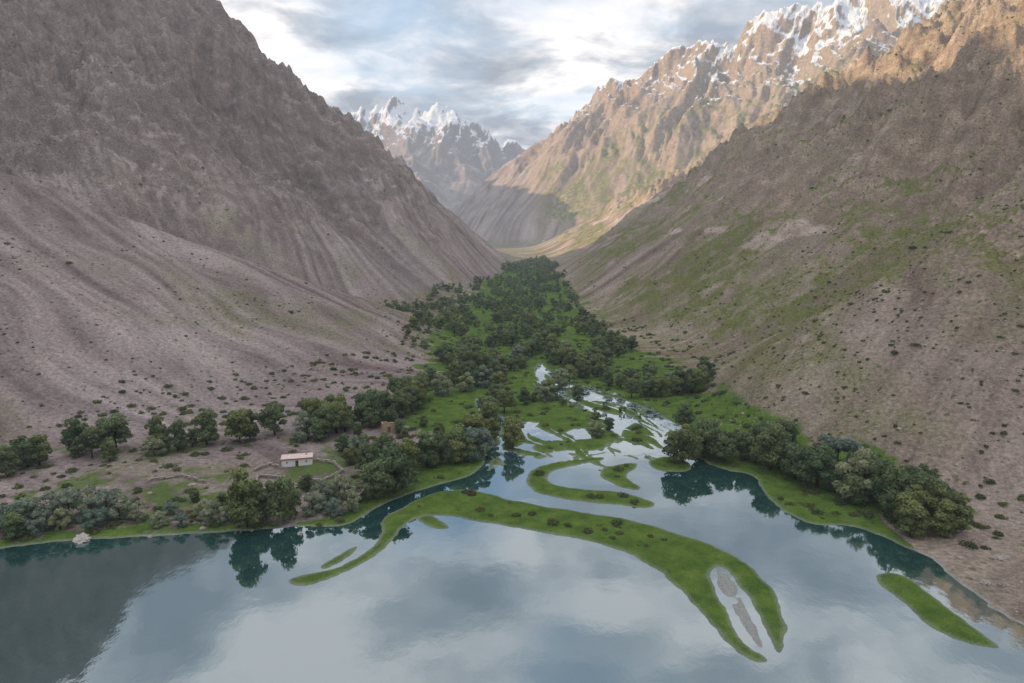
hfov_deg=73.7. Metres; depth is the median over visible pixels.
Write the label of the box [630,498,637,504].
shrub
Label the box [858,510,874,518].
shrub
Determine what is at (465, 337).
tree
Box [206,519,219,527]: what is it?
shrub
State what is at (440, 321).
tree
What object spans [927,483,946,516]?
tree
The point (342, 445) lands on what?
tree
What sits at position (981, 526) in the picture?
shrub
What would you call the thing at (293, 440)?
shrub
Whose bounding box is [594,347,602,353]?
tree
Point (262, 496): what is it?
tree
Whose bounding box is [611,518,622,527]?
shrub
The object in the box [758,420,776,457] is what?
tree
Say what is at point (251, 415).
tree
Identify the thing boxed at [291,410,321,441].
willow tree
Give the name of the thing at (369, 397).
tree
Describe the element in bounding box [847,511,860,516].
shrub
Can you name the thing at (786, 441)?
tree
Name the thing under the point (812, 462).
tree
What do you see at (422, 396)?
tree
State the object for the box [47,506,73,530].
willow tree
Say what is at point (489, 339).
tree
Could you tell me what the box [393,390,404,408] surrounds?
tree
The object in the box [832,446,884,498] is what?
willow tree
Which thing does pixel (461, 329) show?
tree
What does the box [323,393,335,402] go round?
tree
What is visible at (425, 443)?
tree
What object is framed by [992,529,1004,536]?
shrub
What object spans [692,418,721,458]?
tree
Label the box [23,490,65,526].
willow tree
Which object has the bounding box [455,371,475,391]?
willow tree
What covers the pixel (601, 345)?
tree
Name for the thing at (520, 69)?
sky
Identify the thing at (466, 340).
tree
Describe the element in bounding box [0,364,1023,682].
water
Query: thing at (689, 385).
tree
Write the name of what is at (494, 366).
tree
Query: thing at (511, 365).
tree
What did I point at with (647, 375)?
tree
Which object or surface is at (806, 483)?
shrub
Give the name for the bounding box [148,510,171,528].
willow tree
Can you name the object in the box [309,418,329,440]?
tree
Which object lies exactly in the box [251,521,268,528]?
shrub
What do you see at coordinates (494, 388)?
tree
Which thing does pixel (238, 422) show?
tree
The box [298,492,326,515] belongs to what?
willow tree
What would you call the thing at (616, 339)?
tree
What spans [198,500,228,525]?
willow tree
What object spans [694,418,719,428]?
tree
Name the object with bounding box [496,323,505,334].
tree
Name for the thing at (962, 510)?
tree
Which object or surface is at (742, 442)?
tree
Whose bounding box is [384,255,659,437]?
riverside wood
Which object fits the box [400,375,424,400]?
tree
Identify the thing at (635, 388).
tree
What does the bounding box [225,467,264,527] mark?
tree
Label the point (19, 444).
tree
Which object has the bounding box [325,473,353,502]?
willow tree
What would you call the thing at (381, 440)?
tree
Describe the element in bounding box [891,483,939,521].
tree
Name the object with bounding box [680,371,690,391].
tree
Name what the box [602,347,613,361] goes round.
tree
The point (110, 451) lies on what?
tree
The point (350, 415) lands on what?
tree
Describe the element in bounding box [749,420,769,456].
tree
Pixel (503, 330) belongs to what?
tree
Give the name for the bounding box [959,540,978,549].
shrub
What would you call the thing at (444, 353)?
tree
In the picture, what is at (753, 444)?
tree
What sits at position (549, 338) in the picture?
tree
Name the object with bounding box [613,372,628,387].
tree
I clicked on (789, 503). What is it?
shrub
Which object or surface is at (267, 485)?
tree
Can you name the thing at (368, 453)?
tree
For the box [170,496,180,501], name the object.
shrub
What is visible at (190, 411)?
hillside scrub
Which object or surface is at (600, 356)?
tree
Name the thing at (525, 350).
tree
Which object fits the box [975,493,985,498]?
shrub
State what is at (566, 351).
tree
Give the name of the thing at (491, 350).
tree
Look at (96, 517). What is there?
willow tree
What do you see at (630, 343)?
tree
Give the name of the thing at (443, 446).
tree
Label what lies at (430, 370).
tree
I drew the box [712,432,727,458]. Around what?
tree
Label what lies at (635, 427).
shrub
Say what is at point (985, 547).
shrub
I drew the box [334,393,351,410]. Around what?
tree
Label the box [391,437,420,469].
tree
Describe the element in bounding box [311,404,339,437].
tree
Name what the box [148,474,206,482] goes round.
stone wall
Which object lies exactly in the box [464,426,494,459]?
willow tree
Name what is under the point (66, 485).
shrub
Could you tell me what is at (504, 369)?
tree
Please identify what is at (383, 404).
tree
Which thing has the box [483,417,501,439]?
tree
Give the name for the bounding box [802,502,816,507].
shrub
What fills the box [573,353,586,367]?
tree
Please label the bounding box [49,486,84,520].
willow tree
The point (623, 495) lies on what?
shrub
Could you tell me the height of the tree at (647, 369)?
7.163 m
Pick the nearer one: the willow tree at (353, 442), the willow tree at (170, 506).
the willow tree at (170, 506)
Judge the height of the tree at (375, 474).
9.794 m
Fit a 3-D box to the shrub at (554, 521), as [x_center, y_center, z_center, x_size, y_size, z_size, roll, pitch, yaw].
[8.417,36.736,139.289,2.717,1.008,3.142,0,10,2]
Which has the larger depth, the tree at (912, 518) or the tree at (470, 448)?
the tree at (470, 448)
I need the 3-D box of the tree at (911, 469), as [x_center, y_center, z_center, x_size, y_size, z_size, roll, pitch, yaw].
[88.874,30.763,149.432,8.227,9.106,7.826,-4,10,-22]
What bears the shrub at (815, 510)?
on the ground
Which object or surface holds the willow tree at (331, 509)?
on the ground
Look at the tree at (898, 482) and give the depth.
140.20 m
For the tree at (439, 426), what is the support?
on the ground
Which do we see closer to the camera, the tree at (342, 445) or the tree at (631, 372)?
the tree at (342, 445)
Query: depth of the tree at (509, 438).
184.33 m
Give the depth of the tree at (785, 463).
161.84 m
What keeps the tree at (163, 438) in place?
on the ground
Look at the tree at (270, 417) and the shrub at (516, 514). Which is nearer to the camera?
the shrub at (516, 514)
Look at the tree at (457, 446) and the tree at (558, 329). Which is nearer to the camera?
the tree at (457, 446)
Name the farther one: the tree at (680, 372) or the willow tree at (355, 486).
the tree at (680, 372)
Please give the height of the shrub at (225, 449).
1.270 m
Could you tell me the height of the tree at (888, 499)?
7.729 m
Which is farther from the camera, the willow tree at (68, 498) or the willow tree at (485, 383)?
the willow tree at (485, 383)
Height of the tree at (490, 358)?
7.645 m
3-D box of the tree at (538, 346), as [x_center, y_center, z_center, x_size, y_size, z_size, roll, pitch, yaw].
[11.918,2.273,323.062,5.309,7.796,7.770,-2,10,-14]
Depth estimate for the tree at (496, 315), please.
421.79 m
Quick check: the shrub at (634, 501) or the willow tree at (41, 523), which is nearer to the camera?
the willow tree at (41, 523)
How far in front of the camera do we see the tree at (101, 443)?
177.23 m
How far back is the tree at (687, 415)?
204.21 m
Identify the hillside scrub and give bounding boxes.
[0,5,1023,546]
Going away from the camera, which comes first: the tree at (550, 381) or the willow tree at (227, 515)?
the willow tree at (227, 515)
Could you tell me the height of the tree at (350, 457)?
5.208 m
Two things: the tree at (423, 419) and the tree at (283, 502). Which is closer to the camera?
the tree at (283, 502)
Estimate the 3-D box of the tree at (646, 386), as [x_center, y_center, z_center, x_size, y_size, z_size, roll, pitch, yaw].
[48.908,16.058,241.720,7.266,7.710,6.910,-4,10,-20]
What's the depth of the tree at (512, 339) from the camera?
343.64 m
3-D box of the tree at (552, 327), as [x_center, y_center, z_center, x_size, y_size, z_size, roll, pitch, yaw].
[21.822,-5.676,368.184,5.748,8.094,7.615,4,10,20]
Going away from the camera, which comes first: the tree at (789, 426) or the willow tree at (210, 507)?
the willow tree at (210, 507)
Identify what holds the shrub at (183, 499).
on the ground
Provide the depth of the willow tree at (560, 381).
255.25 m
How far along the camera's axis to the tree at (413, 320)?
352.82 m
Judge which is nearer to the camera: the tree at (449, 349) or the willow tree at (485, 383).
the willow tree at (485, 383)
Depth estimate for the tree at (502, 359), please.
282.77 m
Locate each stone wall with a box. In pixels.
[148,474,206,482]
[254,462,282,470]
[256,473,298,490]
[298,458,344,481]
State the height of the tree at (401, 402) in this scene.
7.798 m
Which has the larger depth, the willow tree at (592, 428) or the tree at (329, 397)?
the tree at (329, 397)
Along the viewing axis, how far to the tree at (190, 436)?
186.62 m
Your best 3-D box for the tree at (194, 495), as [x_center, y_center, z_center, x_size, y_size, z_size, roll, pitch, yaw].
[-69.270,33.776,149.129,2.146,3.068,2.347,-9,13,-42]
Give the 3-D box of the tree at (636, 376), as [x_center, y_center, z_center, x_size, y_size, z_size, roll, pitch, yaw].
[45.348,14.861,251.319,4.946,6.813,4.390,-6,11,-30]
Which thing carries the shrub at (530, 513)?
on the ground
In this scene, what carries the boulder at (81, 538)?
on the ground
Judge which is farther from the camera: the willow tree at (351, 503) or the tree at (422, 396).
the tree at (422, 396)
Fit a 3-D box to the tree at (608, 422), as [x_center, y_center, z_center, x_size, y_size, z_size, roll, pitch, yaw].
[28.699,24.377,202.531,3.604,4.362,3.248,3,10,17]
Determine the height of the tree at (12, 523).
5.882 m
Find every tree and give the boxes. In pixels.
[0,444,22,476]
[0,501,32,529]
[0,510,26,539]
[8,435,42,468]
[12,497,42,529]
[22,510,49,537]
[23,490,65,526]
[24,434,52,464]
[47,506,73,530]
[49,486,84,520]
[59,418,88,453]
[69,444,81,457]
[69,484,108,520]
[75,425,102,458]
[77,506,108,529]
[87,488,129,519]
[94,412,131,446]
[98,440,119,460]
[99,437,114,452]
[103,493,135,519]
[128,500,149,522]
[139,435,166,456]
[144,414,168,443]
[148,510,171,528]
[156,435,170,450]
[161,499,178,514]
[164,418,187,450]
[171,509,189,526]
[185,429,197,445]
[189,490,200,501]
[190,407,219,444]
[191,498,219,520]
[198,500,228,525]
[216,492,226,505]
[220,408,255,444]
[224,504,231,519]
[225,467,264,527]
[242,409,259,437]
[255,488,271,518]
[256,401,286,434]
[264,475,301,520]
[264,479,273,492]
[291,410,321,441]
[296,474,314,491]
[297,397,319,427]
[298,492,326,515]
[299,396,320,418]
[307,478,334,506]
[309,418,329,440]
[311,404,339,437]
[317,400,335,432]
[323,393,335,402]
[324,497,345,516]
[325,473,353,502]
[327,401,353,433]
[333,433,348,451]
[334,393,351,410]
[338,411,354,431]
[339,477,367,501]
[341,446,358,464]
[342,491,361,511]
[347,435,370,456]
[350,401,369,425]
[352,422,362,434]
[354,441,379,469]
[355,388,380,417]
[355,457,392,499]
[360,433,370,442]
[362,407,381,427]
[370,390,398,421]
[373,434,393,462]
[376,440,418,492]
[386,376,401,392]
[390,381,401,391]
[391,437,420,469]
[392,394,410,416]
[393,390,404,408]
[394,419,406,432]
[399,427,409,438]
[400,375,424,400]
[400,380,427,408]
[400,384,418,411]
[409,315,417,327]
[412,432,441,467]
[413,311,421,321]
[414,371,430,391]
[418,414,428,426]
[421,366,438,384]
[427,430,453,465]
[431,372,453,396]
[431,421,444,432]
[433,346,444,356]
[435,316,444,328]
[442,351,447,360]
[443,311,451,319]
[443,352,455,364]
[445,346,453,353]
[445,424,467,455]
[446,361,461,383]
[448,358,461,372]
[448,439,465,463]
[449,320,458,332]
[455,322,467,335]
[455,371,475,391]
[457,346,468,361]
[457,412,488,437]
[460,334,470,342]
[460,350,474,363]
[460,360,474,383]
[460,436,477,461]
[462,339,470,345]
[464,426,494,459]
[469,343,479,353]
[470,366,484,385]
[472,350,488,366]
[473,337,481,344]
[473,365,495,387]
[477,395,499,419]
[479,401,499,421]
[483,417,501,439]
[484,355,494,368]
[486,334,494,346]
[487,359,500,379]
[488,348,499,355]
[489,383,504,399]
[491,312,502,322]
[491,371,508,385]
[492,331,499,343]
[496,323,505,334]
[496,354,507,365]
[497,389,518,411]
[499,332,506,345]
[500,328,509,338]
[500,364,508,376]
[501,416,524,447]
[505,330,518,344]
[506,358,515,369]
[509,344,528,362]
[510,324,518,335]
[515,355,526,367]
[517,386,531,404]
[521,345,531,356]
[526,340,536,355]
[527,314,536,325]
[531,333,544,344]
[532,339,542,353]
[534,380,554,401]
[540,378,558,396]
[541,330,548,340]
[544,341,554,352]
[546,334,553,345]
[547,324,557,333]
[548,348,559,364]
[551,368,572,387]
[554,324,561,335]
[556,348,564,362]
[560,340,572,348]
[560,364,577,381]
[562,347,572,362]
[566,352,577,366]
[571,384,584,399]
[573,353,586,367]
[575,357,591,377]
[579,322,589,331]
[585,347,594,359]
[585,419,605,434]
[586,317,596,325]
[588,353,600,368]
[591,362,603,376]
[592,336,602,346]
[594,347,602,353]
[595,353,606,364]
[596,341,608,350]
[599,319,608,330]
[601,370,613,385]
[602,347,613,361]
[602,366,612,378]
[603,330,614,341]
[603,417,614,429]
[611,342,622,354]
[613,335,623,344]
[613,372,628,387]
[625,377,642,397]
[626,335,638,349]
[626,368,640,379]
[632,373,642,383]
[639,372,652,391]
[642,376,658,396]
[643,367,653,375]
[651,375,671,396]
[662,424,703,463]
[664,372,671,385]
[668,375,685,393]
[669,365,686,391]
[671,402,696,424]
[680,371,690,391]
[684,368,696,393]
[686,368,708,392]
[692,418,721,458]
[694,364,712,382]
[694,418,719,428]
[696,356,715,378]
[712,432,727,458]
[713,426,727,445]
[714,435,740,461]
[726,428,741,450]
[734,431,755,459]
[747,436,763,462]
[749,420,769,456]
[749,423,788,469]
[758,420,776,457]
[766,438,790,468]
[773,419,799,443]
[774,431,791,440]
[780,442,801,479]
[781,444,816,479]
[789,441,837,487]
[817,433,861,480]
[817,463,848,491]
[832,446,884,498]
[841,475,868,504]
[844,449,882,477]
[864,457,904,495]
[873,462,913,513]
[877,488,899,521]
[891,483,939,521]
[893,495,930,538]
[903,470,940,516]
[904,463,939,478]
[926,498,964,536]
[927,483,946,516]
[935,479,955,504]
[940,490,973,530]
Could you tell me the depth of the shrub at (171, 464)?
171.15 m
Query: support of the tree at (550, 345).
on the ground
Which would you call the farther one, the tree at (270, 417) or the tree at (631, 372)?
the tree at (631, 372)
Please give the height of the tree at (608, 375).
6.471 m
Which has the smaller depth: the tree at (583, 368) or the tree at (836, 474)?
the tree at (836, 474)
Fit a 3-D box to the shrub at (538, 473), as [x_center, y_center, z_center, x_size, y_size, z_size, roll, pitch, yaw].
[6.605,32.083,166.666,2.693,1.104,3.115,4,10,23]
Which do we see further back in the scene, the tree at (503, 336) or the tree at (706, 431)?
the tree at (503, 336)
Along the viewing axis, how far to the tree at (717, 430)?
178.94 m
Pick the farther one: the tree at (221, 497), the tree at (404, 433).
the tree at (404, 433)
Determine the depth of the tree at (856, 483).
146.68 m
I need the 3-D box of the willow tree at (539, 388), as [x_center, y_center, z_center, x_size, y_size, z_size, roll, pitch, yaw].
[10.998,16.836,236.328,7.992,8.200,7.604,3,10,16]
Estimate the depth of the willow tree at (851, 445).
162.78 m
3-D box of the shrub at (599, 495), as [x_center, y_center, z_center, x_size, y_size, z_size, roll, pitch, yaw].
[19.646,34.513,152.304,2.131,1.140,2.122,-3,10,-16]
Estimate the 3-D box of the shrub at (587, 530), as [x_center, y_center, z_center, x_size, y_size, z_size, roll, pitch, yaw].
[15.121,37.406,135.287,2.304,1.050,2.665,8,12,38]
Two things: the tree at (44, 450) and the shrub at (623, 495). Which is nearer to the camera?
the shrub at (623, 495)
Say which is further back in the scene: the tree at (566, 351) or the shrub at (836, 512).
the tree at (566, 351)
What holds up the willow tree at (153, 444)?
on the ground
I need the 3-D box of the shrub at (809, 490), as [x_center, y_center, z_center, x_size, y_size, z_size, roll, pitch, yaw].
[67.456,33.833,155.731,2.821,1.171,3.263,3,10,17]
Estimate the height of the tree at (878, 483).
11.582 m
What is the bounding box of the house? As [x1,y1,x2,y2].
[280,452,312,466]
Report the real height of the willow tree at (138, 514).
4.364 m
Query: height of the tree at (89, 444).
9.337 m
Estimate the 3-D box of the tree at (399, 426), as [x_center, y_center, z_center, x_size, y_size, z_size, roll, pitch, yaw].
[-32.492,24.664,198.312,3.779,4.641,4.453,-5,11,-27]
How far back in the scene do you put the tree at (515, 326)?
369.60 m
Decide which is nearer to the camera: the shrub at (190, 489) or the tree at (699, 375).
the shrub at (190, 489)
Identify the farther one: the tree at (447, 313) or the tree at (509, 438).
the tree at (447, 313)
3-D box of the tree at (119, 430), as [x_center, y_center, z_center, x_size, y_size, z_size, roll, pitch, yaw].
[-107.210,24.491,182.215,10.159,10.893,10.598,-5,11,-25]
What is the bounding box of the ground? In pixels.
[0,0,1023,662]
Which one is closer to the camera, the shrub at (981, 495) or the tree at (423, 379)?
the shrub at (981, 495)
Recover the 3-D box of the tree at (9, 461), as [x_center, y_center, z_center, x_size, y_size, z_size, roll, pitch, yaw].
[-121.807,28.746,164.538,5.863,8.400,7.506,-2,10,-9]
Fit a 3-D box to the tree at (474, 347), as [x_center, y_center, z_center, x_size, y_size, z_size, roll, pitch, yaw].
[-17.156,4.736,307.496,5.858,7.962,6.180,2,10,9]
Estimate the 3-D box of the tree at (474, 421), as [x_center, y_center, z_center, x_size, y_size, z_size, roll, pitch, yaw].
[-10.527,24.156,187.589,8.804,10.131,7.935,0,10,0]
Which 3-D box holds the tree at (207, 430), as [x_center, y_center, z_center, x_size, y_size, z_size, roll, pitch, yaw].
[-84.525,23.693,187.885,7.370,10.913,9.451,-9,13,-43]
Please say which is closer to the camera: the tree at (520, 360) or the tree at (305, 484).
the tree at (305, 484)
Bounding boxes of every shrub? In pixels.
[19,534,33,541]
[40,463,54,468]
[40,486,50,490]
[61,483,71,487]
[65,467,79,473]
[89,528,100,534]
[103,520,123,528]
[152,505,163,511]
[162,462,177,468]
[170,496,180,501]
[172,466,181,471]
[178,498,186,502]
[183,487,196,492]
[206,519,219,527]
[220,446,233,451]
[239,463,249,467]
[245,437,256,441]
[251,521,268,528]
[290,437,297,442]
[335,518,344,523]
[467,489,476,495]
[475,506,484,511]
[511,512,520,517]
[528,510,535,515]
[533,470,543,475]
[547,518,559,525]
[581,527,593,533]
[586,492,595,498]
[595,493,604,498]
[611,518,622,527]
[613,466,622,471]
[617,492,628,497]
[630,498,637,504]
[631,425,639,430]
[710,458,720,462]
[784,501,795,505]
[799,481,815,487]
[801,486,813,493]
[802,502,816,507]
[809,507,824,515]
[811,488,819,494]
[831,510,841,514]
[832,498,848,506]
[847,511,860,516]
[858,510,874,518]
[864,512,874,519]
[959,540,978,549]
[971,523,990,529]
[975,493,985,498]
[980,545,990,549]
[982,479,995,484]
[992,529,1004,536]
[994,514,1008,519]
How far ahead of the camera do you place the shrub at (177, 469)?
168.42 m
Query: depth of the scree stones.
236.35 m
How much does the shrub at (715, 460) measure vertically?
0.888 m
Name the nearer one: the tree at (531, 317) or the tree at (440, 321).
the tree at (440, 321)
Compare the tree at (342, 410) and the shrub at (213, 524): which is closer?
the shrub at (213, 524)
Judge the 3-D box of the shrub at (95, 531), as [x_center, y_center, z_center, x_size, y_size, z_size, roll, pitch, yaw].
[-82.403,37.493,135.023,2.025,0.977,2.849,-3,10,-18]
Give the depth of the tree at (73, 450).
177.02 m
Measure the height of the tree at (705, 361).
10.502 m
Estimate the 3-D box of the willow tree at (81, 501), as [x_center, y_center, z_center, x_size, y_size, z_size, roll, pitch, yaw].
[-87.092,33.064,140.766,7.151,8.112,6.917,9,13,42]
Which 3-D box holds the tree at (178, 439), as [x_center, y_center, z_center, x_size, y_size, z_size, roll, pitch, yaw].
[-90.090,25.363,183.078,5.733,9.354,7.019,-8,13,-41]
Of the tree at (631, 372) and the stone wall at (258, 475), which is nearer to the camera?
the stone wall at (258, 475)
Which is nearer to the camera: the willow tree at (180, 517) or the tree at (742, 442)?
the willow tree at (180, 517)
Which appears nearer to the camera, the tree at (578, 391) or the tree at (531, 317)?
the tree at (578, 391)
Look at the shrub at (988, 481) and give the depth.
149.87 m
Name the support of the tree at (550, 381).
on the ground
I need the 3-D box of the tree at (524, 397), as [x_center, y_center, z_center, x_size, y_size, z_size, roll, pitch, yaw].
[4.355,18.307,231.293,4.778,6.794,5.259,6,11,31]
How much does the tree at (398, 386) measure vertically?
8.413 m
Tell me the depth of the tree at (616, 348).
313.71 m
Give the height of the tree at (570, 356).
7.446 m
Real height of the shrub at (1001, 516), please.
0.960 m
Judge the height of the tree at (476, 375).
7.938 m
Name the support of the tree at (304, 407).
on the ground
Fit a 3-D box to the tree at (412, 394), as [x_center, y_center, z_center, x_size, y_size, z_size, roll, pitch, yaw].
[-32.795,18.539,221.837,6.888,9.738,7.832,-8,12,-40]
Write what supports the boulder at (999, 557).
on the ground
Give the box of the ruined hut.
[381,421,394,432]
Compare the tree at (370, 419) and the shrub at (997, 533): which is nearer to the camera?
the shrub at (997, 533)
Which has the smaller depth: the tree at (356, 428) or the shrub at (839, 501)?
the shrub at (839, 501)
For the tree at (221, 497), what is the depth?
147.08 m
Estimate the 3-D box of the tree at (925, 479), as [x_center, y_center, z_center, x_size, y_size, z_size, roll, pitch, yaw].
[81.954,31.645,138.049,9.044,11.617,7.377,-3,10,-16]
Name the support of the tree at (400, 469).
on the ground
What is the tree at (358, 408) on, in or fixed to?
on the ground
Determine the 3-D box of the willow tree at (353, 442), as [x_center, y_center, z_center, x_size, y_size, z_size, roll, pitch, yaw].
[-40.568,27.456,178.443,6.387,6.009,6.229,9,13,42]
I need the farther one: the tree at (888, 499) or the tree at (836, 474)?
the tree at (836, 474)
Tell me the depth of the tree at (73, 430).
178.28 m
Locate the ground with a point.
(602, 172)
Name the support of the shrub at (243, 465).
on the ground
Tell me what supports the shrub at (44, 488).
on the ground
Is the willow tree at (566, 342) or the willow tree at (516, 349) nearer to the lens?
the willow tree at (516, 349)
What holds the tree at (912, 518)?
on the ground
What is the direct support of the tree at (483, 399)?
on the ground
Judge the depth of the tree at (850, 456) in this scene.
153.40 m
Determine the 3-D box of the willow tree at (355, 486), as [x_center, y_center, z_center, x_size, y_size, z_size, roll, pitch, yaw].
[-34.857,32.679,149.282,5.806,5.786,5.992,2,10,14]
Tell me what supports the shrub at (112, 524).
on the ground
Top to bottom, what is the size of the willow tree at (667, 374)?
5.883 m
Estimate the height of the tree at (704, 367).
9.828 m
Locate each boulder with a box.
[73,532,91,543]
[979,579,990,584]
[993,555,1006,560]
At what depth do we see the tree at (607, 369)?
265.30 m
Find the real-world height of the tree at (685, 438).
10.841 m
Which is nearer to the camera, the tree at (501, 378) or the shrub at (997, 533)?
the shrub at (997, 533)
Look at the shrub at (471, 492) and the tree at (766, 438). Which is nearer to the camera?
the shrub at (471, 492)
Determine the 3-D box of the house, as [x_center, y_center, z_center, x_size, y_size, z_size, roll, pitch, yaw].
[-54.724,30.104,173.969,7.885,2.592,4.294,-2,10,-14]
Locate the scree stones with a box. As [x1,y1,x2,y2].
[0,0,1023,614]
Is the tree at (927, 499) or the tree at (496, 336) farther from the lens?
the tree at (496, 336)
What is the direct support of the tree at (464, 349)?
on the ground
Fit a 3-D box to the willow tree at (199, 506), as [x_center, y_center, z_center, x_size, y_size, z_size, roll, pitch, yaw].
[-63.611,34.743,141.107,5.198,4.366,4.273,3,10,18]
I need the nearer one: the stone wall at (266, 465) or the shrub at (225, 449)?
the stone wall at (266, 465)
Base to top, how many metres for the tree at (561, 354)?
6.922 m
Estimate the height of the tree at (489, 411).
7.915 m
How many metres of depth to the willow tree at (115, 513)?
139.84 m
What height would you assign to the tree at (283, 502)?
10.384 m
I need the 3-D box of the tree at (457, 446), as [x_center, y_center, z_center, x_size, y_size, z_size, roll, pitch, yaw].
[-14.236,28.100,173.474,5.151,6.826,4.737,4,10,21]
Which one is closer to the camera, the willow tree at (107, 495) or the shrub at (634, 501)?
the willow tree at (107, 495)
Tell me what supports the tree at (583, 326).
on the ground
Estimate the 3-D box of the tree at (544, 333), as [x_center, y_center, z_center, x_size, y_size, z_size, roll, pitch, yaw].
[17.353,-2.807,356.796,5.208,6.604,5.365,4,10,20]
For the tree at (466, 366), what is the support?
on the ground
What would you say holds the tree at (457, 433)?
on the ground
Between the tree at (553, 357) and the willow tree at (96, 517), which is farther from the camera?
the tree at (553, 357)
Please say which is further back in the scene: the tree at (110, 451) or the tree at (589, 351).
the tree at (589, 351)
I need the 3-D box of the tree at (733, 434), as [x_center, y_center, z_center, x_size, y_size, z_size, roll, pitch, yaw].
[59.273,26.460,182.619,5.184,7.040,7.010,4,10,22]
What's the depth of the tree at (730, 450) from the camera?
172.81 m
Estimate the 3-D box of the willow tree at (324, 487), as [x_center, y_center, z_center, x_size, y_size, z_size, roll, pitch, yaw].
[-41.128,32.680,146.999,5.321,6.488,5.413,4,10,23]
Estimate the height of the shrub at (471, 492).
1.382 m
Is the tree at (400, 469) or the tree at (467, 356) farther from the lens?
the tree at (467, 356)
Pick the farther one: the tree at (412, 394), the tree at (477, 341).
the tree at (477, 341)
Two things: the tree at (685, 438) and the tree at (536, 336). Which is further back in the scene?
the tree at (536, 336)
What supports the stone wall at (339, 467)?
on the ground
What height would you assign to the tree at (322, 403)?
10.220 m
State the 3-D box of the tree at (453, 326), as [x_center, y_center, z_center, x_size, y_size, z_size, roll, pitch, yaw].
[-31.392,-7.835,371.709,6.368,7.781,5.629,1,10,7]
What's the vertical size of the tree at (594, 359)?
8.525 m
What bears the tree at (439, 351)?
on the ground
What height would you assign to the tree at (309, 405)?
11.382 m
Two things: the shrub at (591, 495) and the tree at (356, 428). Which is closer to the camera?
the shrub at (591, 495)
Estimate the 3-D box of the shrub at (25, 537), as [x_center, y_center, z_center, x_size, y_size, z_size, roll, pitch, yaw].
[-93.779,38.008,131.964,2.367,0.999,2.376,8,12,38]
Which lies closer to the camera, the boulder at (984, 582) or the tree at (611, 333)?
the boulder at (984, 582)
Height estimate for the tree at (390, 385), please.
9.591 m
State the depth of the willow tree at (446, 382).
242.72 m
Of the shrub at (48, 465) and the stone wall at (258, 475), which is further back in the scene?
the shrub at (48, 465)
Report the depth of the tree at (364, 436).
185.99 m
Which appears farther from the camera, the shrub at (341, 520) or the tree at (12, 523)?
the shrub at (341, 520)
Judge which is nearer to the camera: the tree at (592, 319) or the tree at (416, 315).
the tree at (416, 315)
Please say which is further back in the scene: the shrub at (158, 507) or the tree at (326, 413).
the tree at (326, 413)
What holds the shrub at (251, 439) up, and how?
on the ground
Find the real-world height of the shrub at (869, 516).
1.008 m
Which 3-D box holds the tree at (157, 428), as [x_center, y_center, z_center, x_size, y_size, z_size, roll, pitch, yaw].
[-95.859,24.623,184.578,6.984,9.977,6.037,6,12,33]
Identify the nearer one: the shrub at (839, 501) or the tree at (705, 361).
the shrub at (839, 501)
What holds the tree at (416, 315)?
on the ground
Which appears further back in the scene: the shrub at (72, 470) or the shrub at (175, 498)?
the shrub at (72, 470)
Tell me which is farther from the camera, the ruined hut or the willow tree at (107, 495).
the ruined hut
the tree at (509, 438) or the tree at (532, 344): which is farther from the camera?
the tree at (532, 344)
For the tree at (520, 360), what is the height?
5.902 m
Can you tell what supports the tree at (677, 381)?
on the ground
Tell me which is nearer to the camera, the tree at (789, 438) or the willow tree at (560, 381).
the tree at (789, 438)
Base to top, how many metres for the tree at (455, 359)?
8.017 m
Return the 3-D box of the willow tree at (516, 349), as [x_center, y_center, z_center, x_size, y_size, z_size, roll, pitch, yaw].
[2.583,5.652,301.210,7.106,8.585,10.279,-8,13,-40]
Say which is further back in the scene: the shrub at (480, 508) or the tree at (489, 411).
the tree at (489, 411)
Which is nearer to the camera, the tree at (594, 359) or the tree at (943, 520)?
the tree at (943, 520)
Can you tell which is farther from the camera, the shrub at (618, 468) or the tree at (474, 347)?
the tree at (474, 347)
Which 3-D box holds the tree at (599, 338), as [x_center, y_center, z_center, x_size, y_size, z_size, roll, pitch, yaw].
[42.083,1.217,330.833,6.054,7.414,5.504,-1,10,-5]
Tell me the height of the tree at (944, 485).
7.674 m
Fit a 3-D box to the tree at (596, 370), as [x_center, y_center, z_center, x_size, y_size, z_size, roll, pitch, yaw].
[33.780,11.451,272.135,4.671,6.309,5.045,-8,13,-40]
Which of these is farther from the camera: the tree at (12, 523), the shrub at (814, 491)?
the shrub at (814, 491)
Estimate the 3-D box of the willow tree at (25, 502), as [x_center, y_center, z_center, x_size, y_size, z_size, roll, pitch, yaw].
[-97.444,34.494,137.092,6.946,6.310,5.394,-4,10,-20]
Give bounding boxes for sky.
[219,0,834,149]
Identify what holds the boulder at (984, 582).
on the ground
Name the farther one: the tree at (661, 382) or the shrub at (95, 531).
the tree at (661, 382)
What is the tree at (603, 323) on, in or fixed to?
on the ground
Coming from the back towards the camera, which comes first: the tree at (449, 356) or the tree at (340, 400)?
the tree at (449, 356)
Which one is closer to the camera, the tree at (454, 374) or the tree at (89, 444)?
the tree at (89, 444)
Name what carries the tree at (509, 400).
on the ground
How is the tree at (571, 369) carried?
on the ground
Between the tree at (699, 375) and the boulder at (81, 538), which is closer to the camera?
the boulder at (81, 538)
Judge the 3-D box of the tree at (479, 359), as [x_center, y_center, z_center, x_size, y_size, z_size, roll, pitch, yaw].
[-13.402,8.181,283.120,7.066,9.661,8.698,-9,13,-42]
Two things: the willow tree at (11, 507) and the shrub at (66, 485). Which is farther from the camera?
the shrub at (66, 485)

